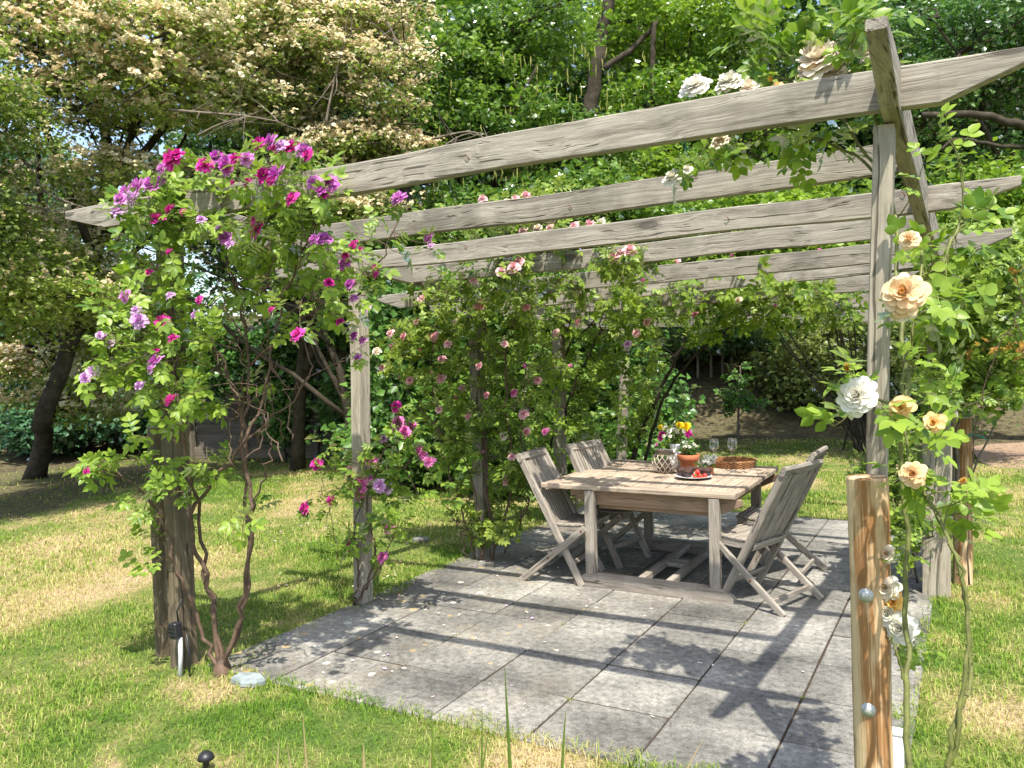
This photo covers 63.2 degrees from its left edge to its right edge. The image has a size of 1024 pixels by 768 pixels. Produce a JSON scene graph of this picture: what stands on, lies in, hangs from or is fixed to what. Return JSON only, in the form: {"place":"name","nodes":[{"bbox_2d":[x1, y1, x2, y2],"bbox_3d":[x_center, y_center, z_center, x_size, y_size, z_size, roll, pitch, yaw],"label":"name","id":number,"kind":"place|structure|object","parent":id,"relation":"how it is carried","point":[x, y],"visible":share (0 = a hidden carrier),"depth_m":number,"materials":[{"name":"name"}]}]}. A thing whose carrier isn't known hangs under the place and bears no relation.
{"place":"outdoors","nodes":[
{"label":"outdoors","id":0,"kind":"place"},
{"bbox_2d":[0,0,848,315],"label":"sky","id":1,"kind":"structure","parent":0,"point":[145,137],"materials":[{"name":"white"}]},
{"bbox_2d":[0,315,1023,767],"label":"lawn","id":2,"kind":"structure","parent":0,"point":[714,423],"depth_m":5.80,"materials":[{"name":"plant"}]},
{"bbox_2d":[1,131,97,239],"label":"woodland tree","id":3,"kind":"object","parent":2,"relation":"on","point":[58,192],"visible":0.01,"depth_m":26.53,"materials":[{"name":"green plant"}]},
{"bbox_2d":[0,35,155,361],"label":"hawthorn","id":4,"kind":"object","parent":2,"relation":"on","point":[39,280],"visible":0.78,"depth_m":8.71,"materials":[{"name":"green plant"}]},
{"bbox_2d":[0,364,196,460],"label":"shrub","id":5,"kind":"object","parent":2,"relation":"on","point":[16,433],"visible":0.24,"depth_m":14.19,"materials":[{"name":"green plant"}]},
{"bbox_2d":[0,136,240,443],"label":"evergreen tree","id":6,"kind":"object","parent":2,"relation":"on","point":[196,274],"visible":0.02,"depth_m":16.04,"materials":[{"name":"green plant"}]},
{"bbox_2d":[0,0,330,479],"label":"hawthorn","id":7,"kind":"object","parent":2,"relation":"on","point":[82,34],"visible":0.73,"depth_m":9.52,"materials":[{"name":"beige plant"}]},
{"bbox_2d":[197,750,214,767],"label":"garden light","id":8,"kind":"object","parent":2,"relation":"on","point":[205,757],"visible":1,"depth_m":3.40,"materials":[{"name":"black plastic"}]},
{"bbox_2d":[231,672,265,687],"bbox_3d":[-1.369,1.541,4.336,0.191,0.042,0.116,-1,2,13],"label":"stone","id":9,"kind":"object","parent":2,"relation":"on","point":[250,680],"visible":0.99,"depth_m":4.31,"materials":[{"name":"stone"}]},
{"bbox_2d":[41,100,488,424],"bbox_3d":[-3.331,-1.111,10.890,6.667,5.257,2.489,-1,2,11],"label":"hawthorn","id":10,"kind":"object","parent":2,"relation":"on","point":[331,141],"visible":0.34,"depth_m":10.61,"materials":[{"name":"beige plant"}]},
{"bbox_2d":[188,347,350,459],"bbox_3d":[-3.078,0.356,13.766,5.006,2.150,0.321,-1,2,12],"label":"board fence","id":11,"kind":"object","parent":2,"relation":"on","point":[209,435],"visible":0.15,"depth_m":14.12,"materials":[{"name":"grey wood"}]},
{"bbox_2d":[186,306,329,461],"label":"ivy","id":12,"kind":"object","parent":11,"relation":"attached to","point":[285,356],"visible":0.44,"depth_m":13.45,"materials":[{"name":"green plant"}]},
{"bbox_2d":[290,283,396,462],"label":"ivy","id":13,"kind":"object","parent":11,"relation":"attached to","point":[328,391],"visible":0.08,"depth_m":12.97,"materials":[{"name":"green plant"}]},
{"bbox_2d":[131,0,416,325],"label":"woodland tree","id":14,"kind":"object","parent":2,"relation":"on","point":[214,268],"depth_m":21.69,"materials":[{"name":"green plant"}]},
{"bbox_2d":[158,0,466,470],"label":"hawthorn","id":15,"kind":"object","parent":2,"relation":"on","point":[329,45],"visible":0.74,"depth_m":10.52,"materials":[{"name":"beige plant"}]},
{"bbox_2d":[296,457,353,602],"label":"rose bush","id":16,"kind":"object","parent":2,"relation":"on","point":[316,465],"visible":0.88,"depth_m":5.73,"materials":[{"name":"green plant"}]},
{"bbox_2d":[125,0,537,318],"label":"woodland tree","id":17,"kind":"object","parent":2,"relation":"on","point":[226,147],"visible":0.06,"depth_m":19.69,"materials":[{"name":"green plant"}]},
{"bbox_2d":[305,278,465,490],"bbox_3d":[-1.142,-0.023,10.552,2.255,3.045,2.931,0,2,29],"label":"shrub","id":18,"kind":"object","parent":2,"relation":"on","point":[387,392],"visible":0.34,"depth_m":10.00,"materials":[{"name":"green plant"}]},
{"bbox_2d":[413,536,429,542],"bbox_3d":[-0.830,1.410,7.555,0.172,0.037,0.123,0,2,29],"label":"stone","id":19,"kind":"object","parent":2,"relation":"on","point":[419,539],"visible":1,"depth_m":7.52,"materials":[{"name":"grey stone"}]},
{"bbox_2d":[276,675,702,767],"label":"ornamental grass","id":20,"kind":"object","parent":2,"relation":"on","point":[481,762],"depth_m":2.02,"materials":[{"name":"green plant"}]},
{"bbox_2d":[412,0,609,249],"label":"woodland tree","id":21,"kind":"object","parent":2,"relation":"on","point":[462,3],"visible":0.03,"depth_m":22.41,"materials":[{"name":"green plant"}]},
{"bbox_2d":[422,257,605,501],"bbox_3d":[0.046,-0.050,10.227,2.525,3.301,2.544,-2,2,-15],"label":"shrub","id":22,"kind":"object","parent":2,"relation":"on","point":[458,465],"visible":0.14,"depth_m":9.72,"materials":[{"name":"green plant"}]},
{"bbox_2d":[369,0,663,211],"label":"broadleaf tree","id":23,"kind":"object","parent":2,"relation":"on","point":[501,67],"visible":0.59,"depth_m":12.85,"materials":[{"name":"green plant"}]},
{"bbox_2d":[65,16,1023,767],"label":"pergola","id":24,"kind":"object","parent":2,"relation":"on","point":[891,90],"visible":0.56,"depth_m":4.01,"materials":[{"name":"grey wood"}]},
{"bbox_2d":[168,598,190,676],"bbox_3d":[-1.776,1.379,4.446,0.114,0.453,0.064,0,2,29],"label":"power box","id":25,"kind":"object","parent":24,"relation":"attached to","point":[175,631],"visible":0.95,"depth_m":4.44,"materials":[{"name":"black plastic"}]},
{"bbox_2d":[62,132,445,676],"bbox_3d":[-1.304,0.200,4.348,1.853,2.750,1.339,0,2,29],"label":"climbing rose","id":26,"kind":"object","parent":24,"relation":"attached to","point":[285,226],"visible":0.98,"depth_m":4.15,"materials":[{"name":"green plant"}]},
{"bbox_2d":[370,167,665,560],"bbox_3d":[0.004,-0.015,6.221,2.716,2.951,1.700,0,2,29],"label":"climbing rose","id":27,"kind":"object","parent":24,"relation":"attached to","point":[608,268],"visible":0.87,"depth_m":6.54,"materials":[{"name":"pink plant"}]},
{"bbox_2d":[492,248,868,507],"bbox_3d":[1.423,0.186,7.189,3.275,2.528,3.530,0,2,29],"label":"climbing rose","id":28,"kind":"object","parent":24,"relation":"attached to","point":[730,308],"visible":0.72,"depth_m":7.46,"materials":[{"name":"green plant"}]},
{"bbox_2d":[662,0,1019,767],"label":"climbing rose","id":29,"kind":"object","parent":24,"relation":"attached to","point":[814,48],"visible":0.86,"depth_m":2.54,"materials":[{"name":"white plant"}]},
{"bbox_2d":[844,203,1023,582],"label":"climbing rose","id":30,"kind":"object","parent":24,"relation":"attached to","point":[1005,381],"visible":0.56,"depth_m":5.27,"materials":[{"name":"green plant"}]},
{"bbox_2d":[961,264,1023,584],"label":"rose shoot","id":31,"kind":"object","parent":30,"relation":"attached to","point":[1021,347],"visible":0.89,"depth_m":5.04,"materials":[{"name":"plant"}]},
{"bbox_2d":[967,433,987,439],"bbox_3d":[3.015,0.369,5.543,0.025,0.094,0.279,-3,3,-39],"label":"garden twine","id":32,"kind":"object","parent":24,"relation":"attached to","point":[969,435],"visible":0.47,"depth_m":5.48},
{"bbox_2d":[364,156,732,271],"bbox_3d":[0.498,-1.023,12.067,5.263,4.439,2.700,-2,2,-6],"label":"shrub","id":33,"kind":"object","parent":2,"relation":"on","point":[598,175],"visible":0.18,"depth_m":11.40,"materials":[{"name":"green plant"}]},
{"bbox_2d":[562,0,646,107],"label":"woodland tree","id":34,"kind":"object","parent":2,"relation":"on","point":[604,78],"depth_m":25.46,"materials":[{"name":"green plant"}]},
{"bbox_2d":[547,269,671,472],"bbox_3d":[0.972,-0.083,10.875,2.174,3.187,2.376,0,2,29],"label":"shrub","id":35,"kind":"object","parent":2,"relation":"on","point":[610,424],"visible":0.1,"depth_m":10.46,"materials":[{"name":"green plant"}]},
{"bbox_2d":[642,349,708,460],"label":"shrub","id":36,"kind":"object","parent":2,"relation":"on","point":[672,410],"visible":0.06,"depth_m":11.89,"materials":[{"name":"green plant"}]},
{"bbox_2d":[529,0,853,198],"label":"broadleaf tree","id":37,"kind":"object","parent":2,"relation":"on","point":[673,65],"visible":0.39,"depth_m":15.44,"materials":[{"name":"green plant"}]},
{"bbox_2d":[532,0,855,273],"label":"woodland tree","id":38,"kind":"object","parent":2,"relation":"on","point":[582,74],"depth_m":20.82,"materials":[{"name":"green plant"}]},
{"bbox_2d":[697,352,734,378],"bbox_3d":[4.651,-0.389,19.012,0.870,0.675,0.070,-1,2,0],"label":"fence","id":39,"kind":"object","parent":2,"relation":"on","point":[722,366],"visible":0.78,"depth_m":18.99,"materials":[{"name":"grey wood"}]},
{"bbox_2d":[653,324,798,364],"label":"shrub","id":40,"kind":"object","parent":2,"relation":"on","point":[743,344],"visible":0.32,"depth_m":18.09,"materials":[{"name":"green plant"}]},
{"bbox_2d":[713,361,771,438],"bbox_3d":[4.168,0.309,15.147,1.047,1.440,0.754,0,2,29],"label":"sapling","id":41,"kind":"object","parent":2,"relation":"on","point":[735,400],"visible":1,"depth_m":15.05,"materials":[{"name":"green plant"}]},
{"bbox_2d":[692,57,819,260],"bbox_3d":[7.367,-6.990,26.615,6.074,9.975,8.633,-1,2,6],"label":"woodland tree","id":42,"kind":"object","parent":2,"relation":"on","point":[779,65],"depth_m":24.93,"materials":[{"name":"green plant"}]},
{"bbox_2d":[677,178,902,451],"bbox_3d":[4.112,-1.062,12.572,4.860,4.358,3.187,0,2,29],"label":"tree","id":43,"kind":"object","parent":2,"relation":"on","point":[836,189],"visible":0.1,"depth_m":12.20,"materials":[{"name":"green plant"}]},
{"bbox_2d":[722,308,925,420],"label":"shrub","id":44,"kind":"object","parent":2,"relation":"on","point":[782,373],"visible":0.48,"depth_m":16.87,"materials":[{"name":"green plant"}]},
{"bbox_2d":[779,271,962,356],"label":"shrub","id":45,"kind":"object","parent":2,"relation":"on","point":[800,325],"visible":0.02,"depth_m":18.49,"materials":[{"name":"green plant"}]},
{"bbox_2d":[742,0,1023,269],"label":"woodland tree","id":46,"kind":"object","parent":2,"relation":"on","point":[865,140],"visible":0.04,"depth_m":20.90,"materials":[{"name":"green plant"}]},
{"bbox_2d":[780,0,1023,184],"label":"broadleaf tree","id":47,"kind":"object","parent":2,"relation":"on","point":[1000,22],"visible":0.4,"depth_m":11.89,"materials":[{"name":"green plant"}]},
{"bbox_2d":[889,393,986,442],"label":"shrub","id":48,"kind":"object","parent":2,"relation":"on","point":[918,410],"visible":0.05,"depth_m":14.56,"materials":[{"name":"green plant"}]},
{"bbox_2d":[862,136,1023,309],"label":"shrub","id":49,"kind":"object","parent":2,"relation":"on","point":[1014,197],"visible":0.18,"depth_m":10.46,"materials":[{"name":"green plant"}]},
{"bbox_2d":[896,306,1021,359],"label":"shrub","id":50,"kind":"object","parent":2,"relation":"on","point":[923,353],"visible":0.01,"depth_m":18.03,"materials":[{"name":"green plant"}]},
{"bbox_2d":[902,0,1023,180],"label":"woodland tree","id":51,"kind":"object","parent":2,"relation":"on","point":[994,128],"depth_m":19.27,"materials":[{"name":"green plant"}]},
{"bbox_2d":[206,506,933,767],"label":"patio","id":52,"kind":"structure","parent":0,"point":[734,710],"depth_m":4.62,"materials":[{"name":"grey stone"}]},
{"bbox_2d":[316,400,463,604],"bbox_3d":[-0.818,0.809,5.426,1.084,1.412,0.530,0,2,29],"label":"climbing rose","id":53,"kind":"object","parent":52,"relation":"on","point":[405,426],"visible":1,"depth_m":5.39,"materials":[{"name":"green plant"}]},
{"bbox_2d":[516,447,609,585],"bbox_3d":[0.397,0.975,6.221,0.571,0.954,0.530,0,2,26],"label":"folding chair","id":54,"kind":"object","parent":52,"relation":"on","point":[557,506],"visible":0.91,"depth_m":6.14,"materials":[{"name":"grey wood"}]},
{"bbox_2d":[564,439,651,568],"bbox_3d":[0.799,0.949,6.670,0.571,0.954,0.530,1,3,40],"label":"folding chair","id":55,"kind":"object","parent":52,"relation":"on","point":[587,455],"visible":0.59,"depth_m":6.71,"materials":[{"name":"grey wood"}]},
{"bbox_2d":[541,459,778,604],"bbox_3d":[1.186,1.051,6.366,1.444,0.723,1.413,0,2,29],"label":"garden table","id":56,"kind":"object","parent":52,"relation":"on","point":[637,485],"visible":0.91,"depth_m":5.90,"materials":[{"name":"brown wood"}]},
{"bbox_2d":[651,448,677,473],"bbox_3d":[1.187,0.591,6.463,0.204,0.192,0.202,0,2,29],"label":"lantern","id":57,"kind":"object","parent":56,"relation":"on","point":[664,466],"visible":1,"depth_m":6.42,"materials":[{"name":"wicker"}]},
{"bbox_2d":[657,421,692,468],"bbox_3d":[1.304,0.486,6.668,0.232,0.380,0.295,-2,2,-22],"label":"flower jug","id":58,"kind":"object","parent":56,"relation":"on","point":[674,433],"visible":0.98,"depth_m":6.64,"materials":[{"name":"white plant"}]},
{"bbox_2d":[676,440,699,466],"bbox_3d":[1.390,0.561,6.546,0.178,0.236,0.185,0,2,29],"label":"plant pot","id":59,"kind":"object","parent":56,"relation":"on","point":[687,456],"visible":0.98,"depth_m":6.50,"materials":[{"name":"ceramic"}]},
{"bbox_2d":[675,474,711,478],"bbox_3d":[1.339,0.681,6.142,0.274,0.015,0.274,0,2,29],"label":"plate","id":60,"kind":"object","parent":56,"relation":"on","point":[677,475],"visible":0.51,"depth_m":6.09,"materials":[{"name":"white ceramic"}]},
{"bbox_2d":[676,467,684,475],"bbox_3d":[1.262,0.650,6.177,0.078,0.068,0.077,0,2,29],"label":"muffin","id":61,"kind":"object","parent":60,"relation":"on","point":[679,471],"visible":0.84,"depth_m":6.15,"materials":[{"name":"food"}]},
{"bbox_2d":[682,468,692,477],"bbox_3d":[1.290,0.652,6.115,0.076,0.068,0.078,0,2,29],"label":"muffin","id":62,"kind":"object","parent":60,"relation":"on","point":[687,472],"visible":1,"depth_m":6.09,"materials":[{"name":"food"}]},
{"bbox_2d":[695,467,702,474],"bbox_3d":[1.393,0.647,6.179,0.076,0.068,0.078,0,2,29],"label":"muffin","id":63,"kind":"object","parent":60,"relation":"on","point":[699,469],"visible":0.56,"depth_m":6.15,"materials":[{"name":"food"}]},
{"bbox_2d":[702,467,711,475],"bbox_3d":[1.436,0.648,6.137,0.077,0.068,0.079,0,2,29],"label":"muffin","id":64,"kind":"object","parent":60,"relation":"on","point":[707,470],"visible":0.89,"depth_m":6.11,"materials":[{"name":"food"}]},
{"bbox_2d":[694,454,716,474],"bbox_3d":[1.459,0.609,6.304,0.156,0.155,0.162,-2,2,-23],"label":"flower jar","id":65,"kind":"object","parent":56,"relation":"on","point":[709,462],"visible":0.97,"depth_m":6.28,"materials":[{"name":"ceramic"}]},
{"bbox_2d":[714,456,756,468],"bbox_3d":[1.790,0.635,6.719,0.364,0.060,0.361,0,2,29],"label":"rattan tray","id":66,"kind":"object","parent":56,"relation":"on","point":[732,462],"visible":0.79,"depth_m":6.61,"materials":[{"name":"brown wicker"}]},
{"bbox_2d":[719,459,823,616],"bbox_3d":[1.681,0.973,5.508,0.530,0.954,0.571,-3,3,-43],"label":"folding chair","id":67,"kind":"object","parent":52,"relation":"on","point":[770,527],"visible":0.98,"depth_m":5.43,"materials":[{"name":"grey wood"}]},
{"bbox_2d":[736,446,827,584],"bbox_3d":[1.989,0.943,6.129,0.571,0.954,0.530,0,3,31],"label":"folding chair","id":68,"kind":"object","parent":52,"relation":"on","point":[749,515],"visible":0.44,"depth_m":6.11,"materials":[{"name":"grey wood"}]},
{"bbox_2d":[892,726,903,767],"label":"marker post","id":69,"kind":"object","parent":52,"relation":"on","point":[898,754],"visible":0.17,"depth_m":3.13,"materials":[{"name":"white paint"}]},
{"bbox_2d":[972,442,1023,468],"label":"path","id":70,"kind":"structure","parent":0,"point":[1000,452],"depth_m":12.33,"materials":[{"name":"beige gravel"}]}
]}

